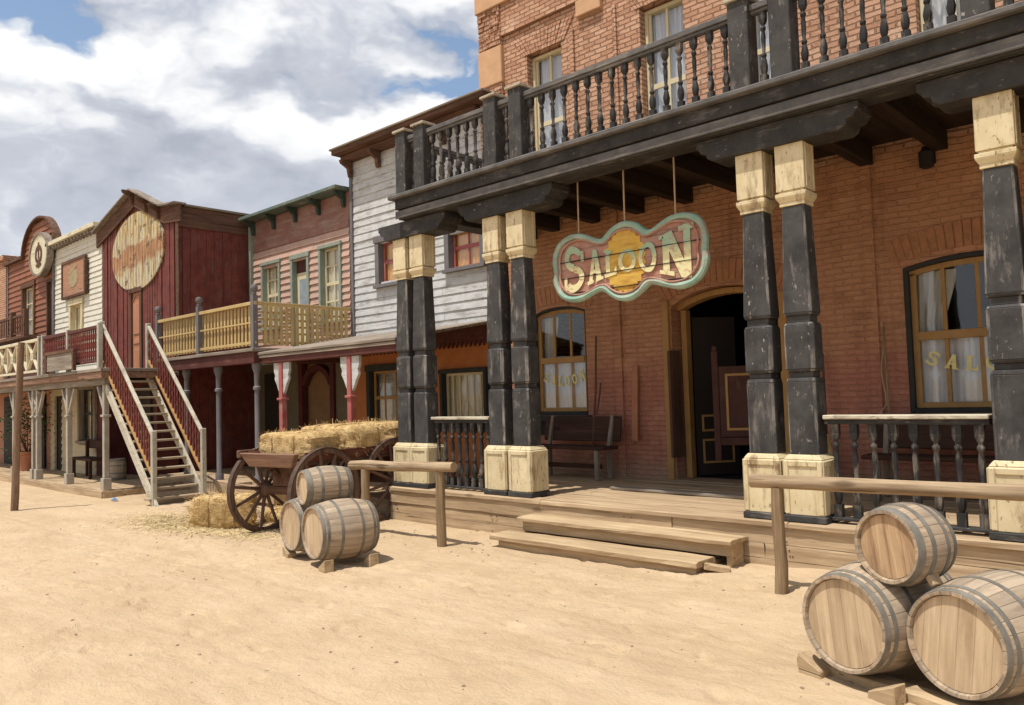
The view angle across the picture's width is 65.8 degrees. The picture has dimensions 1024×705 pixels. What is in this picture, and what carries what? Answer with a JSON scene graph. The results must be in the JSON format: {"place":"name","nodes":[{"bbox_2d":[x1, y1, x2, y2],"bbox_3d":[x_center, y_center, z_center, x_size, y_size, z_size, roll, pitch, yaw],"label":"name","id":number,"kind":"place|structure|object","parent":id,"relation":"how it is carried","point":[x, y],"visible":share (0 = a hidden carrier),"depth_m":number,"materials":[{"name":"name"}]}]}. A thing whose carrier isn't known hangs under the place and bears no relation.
{"place":"outdoors","nodes":[
{"label":"outdoors","id":0,"kind":"place"},
{"bbox_2d":[0,255,17,379],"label":"brick building","id":1,"kind":"structure","parent":0,"point":[3,288],"depth_m":25.21,"materials":[{"name":"orange paint"}]},
{"bbox_2d":[0,0,478,255],"label":"sky","id":2,"kind":"structure","parent":0,"point":[241,106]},
{"bbox_2d":[0,481,1023,704],"bbox_3d":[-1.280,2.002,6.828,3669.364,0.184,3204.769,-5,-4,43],"label":"ground","id":3,"kind":"structure","parent":0,"point":[137,607],"depth_m":5.60,"materials":[{"name":"beige sand"}]},
{"bbox_2d":[10,342,24,510],"bbox_3d":[-7.875,1.381,12.609,0.520,3.076,0.120,-5,-4,43],"label":"wooden pole","id":4,"kind":"object","parent":3,"relation":"on","point":[15,487],"visible":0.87,"depth_m":12.56,"materials":[{"name":"brown wood"}]},
{"bbox_2d":[0,215,61,468],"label":"brown clapboard house","id":5,"kind":"structure","parent":3,"relation":"on","point":[29,292],"depth_m":22.47,"materials":[{"name":"brown wood"}]},
{"bbox_2d":[4,397,11,463],"bbox_3d":[-13.674,2.117,21.582,1.000,1.810,0.045,-5,-4,43],"label":"lower door","id":6,"kind":"structure","parent":5,"relation":"in","point":[8,440],"depth_m":21.66,"materials":[{"name":"paint"}]},
{"bbox_2d":[20,280,35,334],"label":"window","id":7,"kind":"structure","parent":5,"relation":"in","point":[30,286],"depth_m":23.77,"materials":[{"name":"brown wood"}]},
{"bbox_2d":[42,395,45,467],"bbox_3d":[-11.812,1.968,19.846,0.700,1.810,0.045,-5,-4,43],"label":"lower door","id":8,"kind":"structure","parent":5,"relation":"in","point":[44,404],"depth_m":19.62,"materials":[{"name":"paint"}]},
{"bbox_2d":[45,278,51,349],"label":"window","id":9,"kind":"structure","parent":5,"relation":"in","point":[48,282],"depth_m":22.37,"materials":[{"name":"brown wood"}]},
{"bbox_2d":[45,221,102,474],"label":"cream clapboard house","id":10,"kind":"structure","parent":3,"relation":"on","point":[77,283],"depth_m":20.13,"materials":[{"name":"grey paint"}]},
{"bbox_2d":[58,396,61,469],"bbox_3d":[-10.739,1.885,18.911,0.450,1.810,0.060,-5,-4,43],"label":"lower door","id":11,"kind":"structure","parent":10,"relation":"in","point":[59,397],"depth_m":18.93,"materials":[{"name":"paint"}]},
{"bbox_2d":[68,297,84,330],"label":"window","id":12,"kind":"structure","parent":10,"relation":"in","point":[76,307],"depth_m":21.04,"materials":[{"name":"beige paint"}]},
{"bbox_2d":[75,385,101,443],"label":"window","id":13,"kind":"structure","parent":10,"relation":"in","point":[81,391],"depth_m":17.84,"materials":[{"name":"brown wood"}]},
{"bbox_2d":[0,323,189,498],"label":"balcony porch","id":14,"kind":"object","parent":3,"relation":"on","point":[36,388],"visible":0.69,"depth_m":15.34,"materials":[{"name":"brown wood"}]},
{"bbox_2d":[0,392,54,470],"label":"potted shrub","id":15,"kind":"object","parent":14,"relation":"on","point":[25,460],"visible":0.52,"depth_m":18.91,"materials":[{"name":"green plant"}]},
{"bbox_2d":[44,348,75,373],"bbox_3d":[-8.668,0.172,15.183,1.610,0.410,0.060,-5,-4,43],"label":"sign board","id":16,"kind":"object","parent":14,"relation":"attached to","point":[60,360],"visible":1,"depth_m":15.13,"materials":[{"name":"brown wood"}]},
{"bbox_2d":[72,440,109,478],"bbox_3d":[-8.897,2.240,16.669,1.250,0.769,0.390,-5,-4,43],"label":"wooden bench","id":17,"kind":"object","parent":14,"relation":"on","point":[87,458],"visible":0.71,"depth_m":16.82,"materials":[{"name":"brown wood"}]},
{"bbox_2d":[109,458,126,479],"bbox_3d":[-7.965,2.352,16.007,0.332,0.420,0.332,-5,-4,43],"label":"wooden keg","id":18,"kind":"object","parent":14,"relation":"on","point":[117,468],"visible":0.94,"depth_m":15.88,"materials":[{"name":"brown wood"}]},
{"bbox_2d":[99,321,206,506],"bbox_3d":[-6.244,1.002,13.734,2.392,3.250,0.980,-5,-4,43],"label":"outdoor staircase","id":19,"kind":"structure","parent":3,"relation":"on","point":[150,434],"depth_m":13.58,"materials":[{"name":"paint"}]},
{"bbox_2d":[91,188,254,476],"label":"red gabled barn","id":20,"kind":"structure","parent":3,"relation":"on","point":[171,259],"depth_m":17.36,"materials":[{"name":"brown wood"}]},
{"bbox_2d":[138,386,152,476],"bbox_3d":[-7.632,1.637,16.499,0.600,1.860,0.048,-5,-4,43],"label":"lower door","id":21,"kind":"structure","parent":20,"relation":"in","point":[144,393],"depth_m":16.43,"materials":[{"name":"paint"}]},
{"bbox_2d":[91,507,281,547],"bbox_3d":[-4.049,2.303,10.530,5.312,0.139,2.967,-3,-3,19],"label":"loose straw","id":22,"kind":"object","parent":3,"relation":"on","point":[168,517],"visible":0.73,"depth_m":10.32,"materials":[{"name":"beige plant"}]},
{"bbox_2d":[182,488,261,528],"bbox_3d":[-3.886,2.119,10.674,1.039,0.586,0.624,-1,-3,-12],"label":"hay bale","id":23,"kind":"object","parent":3,"relation":"on","point":[209,511],"visible":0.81,"depth_m":10.45},
{"bbox_2d":[155,184,351,492],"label":"pink clapboard house","id":24,"kind":"structure","parent":3,"relation":"on","point":[299,272],"depth_m":15.82,"materials":[{"name":"beige paint"}]},
{"bbox_2d":[259,258,281,330],"bbox_3d":[-5.195,-1.239,17.215,0.803,1.505,0.222,-5,-4,43],"label":"window","id":25,"kind":"structure","parent":24,"relation":"in","point":[270,290],"depth_m":17.39,"materials":[{"name":"beige paint"}]},
{"bbox_2d":[264,374,278,432],"bbox_3d":[-5.074,1.453,16.981,0.800,2.000,0.058,-5,-4,43],"label":"lower door","id":26,"kind":"structure","parent":24,"relation":"in","point":[271,389],"depth_m":17.05,"materials":[{"name":"paint"}]},
{"bbox_2d":[317,240,343,324],"bbox_3d":[-3.559,-1.365,15.690,0.803,1.595,0.222,-5,-4,43],"label":"window","id":27,"kind":"structure","parent":24,"relation":"in","point":[330,279],"depth_m":15.86,"materials":[{"name":"beige paint"}]},
{"bbox_2d":[234,481,286,506],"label":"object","id":28,"kind":"object","parent":3,"relation":"on","point":[283,498],"visible":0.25,"depth_m":12.39,"materials":[{"name":"brown wood"}]},
{"bbox_2d":[257,504,281,522],"bbox_3d":[-3.047,2.264,11.075,0.999,0.330,0.797,-3,-3,28],"label":"hay bale","id":29,"kind":"object","parent":3,"relation":"on","point":[268,516],"visible":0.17,"depth_m":10.92},
{"bbox_2d":[282,545,295,557],"bbox_3d":[-2.290,2.067,8.152,0.100,0.167,0.130,1,-4,-38],"label":"wooden chock","id":30,"kind":"object","parent":3,"relation":"on","point":[287,553],"visible":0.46,"depth_m":8.12,"materials":[{"name":"brown wood"}]},
{"bbox_2d":[280,497,309,551],"bbox_3d":[-2.033,1.765,8.249,0.600,0.584,0.584,1,8,-40],"label":"oak barrel","id":31,"kind":"object","parent":3,"relation":"on","point":[292,513],"visible":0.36,"depth_m":8.05,"materials":[{"name":"brown wood"}]},
{"bbox_2d":[226,438,397,531],"bbox_3d":[-2.382,1.746,10.546,1.470,1.156,2.408,-4,-4,35],"label":"hay wagon","id":32,"kind":"object","parent":3,"relation":"on","point":[284,469],"visible":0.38,"depth_m":10.07,"materials":[{"name":"brown wood"}]},
{"bbox_2d":[256,426,345,460],"bbox_3d":[-2.735,1.176,10.142,1.253,0.474,0.739,-4,-4,32],"label":"hay bale","id":33,"kind":"object","parent":32,"relation":"on","point":[298,441],"visible":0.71,"depth_m":9.89},
{"bbox_2d":[297,418,384,456],"bbox_3d":[-2.302,1.163,10.686,1.268,0.543,0.811,-4,-4,37],"label":"hay bale","id":34,"kind":"object","parent":32,"relation":"on","point":[358,435],"visible":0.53,"depth_m":10.32},
{"bbox_2d":[340,417,397,447],"bbox_3d":[-1.934,1.176,11.244,1.315,0.552,0.765,-4,-4,33],"label":"hay bale","id":35,"kind":"object","parent":32,"relation":"on","point":[389,428],"visible":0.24,"depth_m":10.82},
{"bbox_2d":[318,560,333,572],"bbox_3d":[-1.740,2.020,7.415,0.100,0.167,0.130,1,-4,-38],"label":"wooden chock","id":36,"kind":"object","parent":3,"relation":"on","point":[327,566],"visible":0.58,"depth_m":7.37,"materials":[{"name":"beige wood"}]},
{"bbox_2d":[301,498,379,560],"bbox_3d":[-1.680,1.728,7.764,0.600,0.584,0.584,1,-7,-38],"label":"oak barrel","id":37,"kind":"object","parent":3,"relation":"on","point":[339,529],"visible":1,"depth_m":7.58,"materials":[{"name":"brown wood"}]},
{"bbox_2d":[296,465,353,505],"bbox_3d":[-1.892,1.347,8.009,0.480,0.400,0.400,0,-21,-33],"label":"oak barrel","id":38,"kind":"object","parent":37,"relation":"on","point":[317,484],"visible":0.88,"depth_m":7.87,"materials":[{"name":"brown wood"}]},
{"bbox_2d":[364,553,378,566],"bbox_3d":[-1.365,2.026,7.682,0.100,0.167,0.130,1,-4,-38],"label":"wooden chock","id":39,"kind":"object","parent":3,"relation":"on","point":[370,560],"visible":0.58,"depth_m":7.63,"materials":[{"name":"brown wood"}]},
{"bbox_2d":[257,88,492,513],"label":"white clapboard house","id":40,"kind":"structure","parent":3,"relation":"on","point":[369,356],"depth_m":13.35,"materials":[{"name":"grey paint"}]},
{"bbox_2d":[364,363,397,420],"bbox_3d":[-2.253,0.820,14.369,1.200,1.217,0.190,-5,-4,43],"label":"window","id":41,"kind":"structure","parent":40,"relation":"in","point":[371,371],"depth_m":14.66,"materials":[{"name":"paint"}]},
{"bbox_2d":[373,235,396,288],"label":"window","id":42,"kind":"structure","parent":40,"relation":"in","point":[384,271],"depth_m":14.61,"materials":[{"name":"grey paint"}]},
{"bbox_2d":[442,232,486,273],"bbox_3d":[-0.753,-1.766,13.079,1.015,0.825,0.222,-5,-4,43],"label":"window","id":43,"kind":"structure","parent":40,"relation":"in","point":[462,251],"depth_m":13.24,"materials":[{"name":"red paint"}]},
{"bbox_2d":[438,367,490,431],"bbox_3d":[-0.772,0.773,13.002,1.130,1.026,0.212,-5,-4,43],"label":"window","id":44,"kind":"structure","parent":40,"relation":"in","point":[463,391],"depth_m":13.12,"materials":[{"name":"fabric"}]},
{"bbox_2d":[348,460,456,546],"bbox_3d":[-1.263,1.813,8.951,1.807,1.205,0.120,-5,-4,42],"label":"hitching rail","id":45,"kind":"object","parent":3,"relation":"on","point":[439,469],"visible":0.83,"depth_m":8.62,"materials":[{"name":"brown wood"}]},
{"bbox_2d":[2,503,851,697],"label":"pebbles","id":46,"kind":"object","parent":3,"relation":"on","point":[828,684],"visible":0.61,"depth_m":5.59,"materials":[{"name":"brown stone"}]},
{"bbox_2d":[489,513,747,573],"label":"wooden steps","id":47,"kind":"structure","parent":3,"relation":"on","point":[727,548],"depth_m":7.44,"materials":[{"name":"brown wood"}]},
{"bbox_2d":[378,0,1023,542],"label":"brick saloon","id":48,"kind":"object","parent":3,"relation":"on","point":[790,138],"visible":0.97,"depth_m":8.72,"materials":[{"name":"orange brick"}]},
{"bbox_2d":[532,47,562,150],"bbox_3d":[0.644,-3.497,12.068,0.676,2.170,0.152,-5,-4,43],"label":"window","id":49,"kind":"structure","parent":48,"relation":"in","point":[551,62],"depth_m":12.20,"materials":[{"name":"beige paint"}]},
{"bbox_2d":[536,306,591,420],"bbox_3d":[0.756,0.167,11.711,1.120,1.682,0.290,-5,-4,43],"label":"window","id":50,"kind":"structure","parent":48,"relation":"in","point":[562,385],"depth_m":11.80,"materials":[{"name":"paint"}]},
{"bbox_2d":[553,157,710,302],"bbox_3d":[1.192,-1.317,8.414,1.986,1.561,0.085,-5,-4,43],"label":"hanging sign","id":51,"kind":"object","parent":48,"relation":"hanging from","point":[625,261],"visible":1,"depth_m":8.31,"materials":[{"name":"multicoloured paint"}]},
{"bbox_2d":[632,365,637,440],"bbox_3d":[1.655,0.680,10.656,0.105,1.022,0.084,-5,-4,43],"label":"wooden plank","id":52,"kind":"object","parent":48,"relation":"attached to","point":[634,402],"visible":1,"depth_m":10.64,"materials":[{"name":"orange paint"}]},
{"bbox_2d":[644,0,686,115],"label":"window","id":53,"kind":"structure","parent":48,"relation":"in","point":[667,17],"depth_m":10.75,"materials":[{"name":"beige paint"}]},
{"bbox_2d":[667,351,684,457],"bbox_3d":[2.139,0.668,10.331,0.040,1.380,0.280,-5,-4,43],"label":"swing door","id":54,"kind":"structure","parent":48,"relation":"in","point":[673,357],"depth_m":10.29,"materials":[{"name":"brown wood"}]},
{"bbox_2d":[691,317,740,475],"bbox_3d":[2.720,0.573,10.571,0.600,2.100,0.073,-1,-3,-9],"label":"door","id":55,"kind":"structure","parent":48,"relation":"in","point":[706,332],"depth_m":10.53,"materials":[{"name":"paint"}]},
{"bbox_2d":[711,346,749,459],"bbox_3d":[2.809,0.603,9.573,0.735,1.390,0.070,-3,-3,21],"label":"swing door","id":56,"kind":"structure","parent":48,"relation":"in","point":[729,383],"depth_m":9.61,"materials":[{"name":"brown wood"}]},
{"bbox_2d":[756,0,770,81],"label":"window","id":57,"kind":"structure","parent":48,"relation":"in","point":[759,48],"depth_m":9.81,"materials":[{"name":"beige paint"}]},
{"bbox_2d":[918,146,935,168],"bbox_3d":[4.304,-2.035,8.222,0.150,0.260,0.181,-5,-4,43],"label":"wall lamp","id":58,"kind":"object","parent":48,"relation":"attached to","point":[927,157],"visible":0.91,"depth_m":8.16,"materials":[{"name":"metal"}]},
{"bbox_2d":[919,0,960,31],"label":"window","id":59,"kind":"structure","parent":48,"relation":"in","point":[939,13],"depth_m":8.48,"materials":[{"name":"beige paint"}]},
{"bbox_2d":[903,250,993,413],"bbox_3d":[4.735,-0.167,8.002,1.480,1.712,0.290,-5,-4,43],"label":"window","id":60,"kind":"structure","parent":48,"relation":"in","point":[949,370],"depth_m":8.29,"materials":[{"name":"paint"}]},
{"bbox_2d":[388,472,1023,578],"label":"wooden boardwalk","id":61,"kind":"structure","parent":3,"relation":"on","point":[711,506],"depth_m":8.03,"materials":[{"name":"brown wood"}]},
{"bbox_2d":[431,416,489,489],"bbox_3d":[-0.602,1.241,9.839,1.040,0.885,0.150,-5,-4,43],"label":"porch railing","id":62,"kind":"object","parent":61,"relation":"on","point":[460,424],"visible":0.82,"depth_m":9.79,"materials":[{"name":"paint"}]},
{"bbox_2d":[541,415,621,480],"bbox_3d":[0.856,1.296,10.921,1.330,0.842,0.453,-5,-4,43],"label":"wooden bench","id":63,"kind":"object","parent":61,"relation":"on","point":[580,428],"visible":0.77,"depth_m":10.90,"materials":[{"name":"brown wood"}]},
{"bbox_2d":[592,336,600,443],"bbox_3d":[1.185,0.512,10.969,0.125,1.504,0.241,-4,-4,33],"label":"forked stick","id":64,"kind":"object","parent":63,"relation":"on","point":[595,411],"visible":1,"depth_m":10.98,"materials":[{"name":"brown wood"}]},
{"bbox_2d":[822,353,832,455],"bbox_3d":[3.513,0.758,8.778,0.211,1.512,0.241,-5,-4,43],"label":"straw broom","id":65,"kind":"object","parent":61,"relation":"on","point":[828,435],"visible":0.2,"depth_m":8.78,"materials":[{"name":"brown wood"}]},
{"bbox_2d":[882,326,893,478],"bbox_3d":[3.974,0.602,8.343,0.030,1.773,0.245,-3,-3,19],"label":"wooden pole","id":66,"kind":"object","parent":61,"relation":"on","point":[886,375],"visible":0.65,"depth_m":8.40,"materials":[{"name":"brown wood"}]},
{"bbox_2d":[879,322,887,413],"bbox_3d":[3.959,0.176,8.498,0.102,1.005,0.048,-5,-4,43],"label":"rope","id":67,"kind":"object","parent":66,"relation":"hanging from","point":[882,378],"visible":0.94,"depth_m":8.47,"materials":[{"name":"fabric"}]},
{"bbox_2d":[822,414,992,532],"bbox_3d":[3.151,0.940,6.340,1.240,0.885,0.150,-5,-4,43],"label":"porch railing","id":68,"kind":"object","parent":61,"relation":"on","point":[956,422],"visible":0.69,"depth_m":6.28,"materials":[{"name":"paint"}]},
{"bbox_2d":[861,418,994,498],"bbox_3d":[4.243,1.021,7.696,1.500,0.842,0.453,-5,-4,43],"label":"wooden bench","id":69,"kind":"object","parent":61,"relation":"on","point":[946,441],"visible":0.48,"depth_m":7.87,"materials":[{"name":"brown wood"}]},
{"bbox_2d":[798,650,830,678],"bbox_3d":[1.682,1.754,4.399,0.100,0.148,0.150,0,-4,-31],"label":"wooden chock","id":70,"kind":"object","parent":3,"relation":"on","point":[810,663],"visible":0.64,"depth_m":4.38,"materials":[{"name":"beige wood"}]},
{"bbox_2d":[748,474,1023,594],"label":"hitching rail","id":71,"kind":"object","parent":3,"relation":"on","point":[777,484],"visible":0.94,"depth_m":5.56,"materials":[{"name":"brown wood"}]},
{"bbox_2d":[868,683,905,704],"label":"wooden chock","id":72,"kind":"object","parent":3,"relation":"on","point":[895,694],"visible":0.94,"depth_m":3.94,"materials":[{"name":"beige wood"}]},
{"bbox_2d":[797,652,977,704],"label":"wooden batten","id":73,"kind":"object","parent":3,"relation":"on","point":[917,695],"visible":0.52,"depth_m":4.03,"materials":[{"name":"beige wood"}]},
{"bbox_2d":[802,560,952,674],"bbox_3d":[2.050,1.434,4.369,0.720,0.584,0.584,0,-9,-31],"label":"oak barrel","id":74,"kind":"object","parent":73,"relation":"on","point":[855,615],"visible":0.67,"depth_m":4.14,"materials":[{"name":"beige wood"}]},
{"bbox_2d":[854,502,956,586],"bbox_3d":[2.065,1.005,4.166,0.310,0.426,0.426,0,-10,-28],"label":"oak barrel","id":75,"kind":"object","parent":74,"relation":"on","point":[905,544],"visible":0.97,"depth_m":4.05,"materials":[{"name":"oak wood"},{"name":"steel hoops"}]},
{"bbox_2d":[906,569,1023,700],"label":"oak barrel","id":76,"kind":"object","parent":73,"relation":"on","point":[965,636],"visible":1,"depth_m":3.78,"materials":[{"name":"beige wood"}]},
{"bbox_2d":[926,573,942,586],"bbox_3d":[2.128,1.146,3.994,0.080,0.060,0.030,0,-35,-31],"label":"wooden chock","id":77,"kind":"object","parent":76,"relation":"on","point":[933,580],"visible":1,"depth_m":3.98,"materials":[{"name":"brown wood"}]}
]}

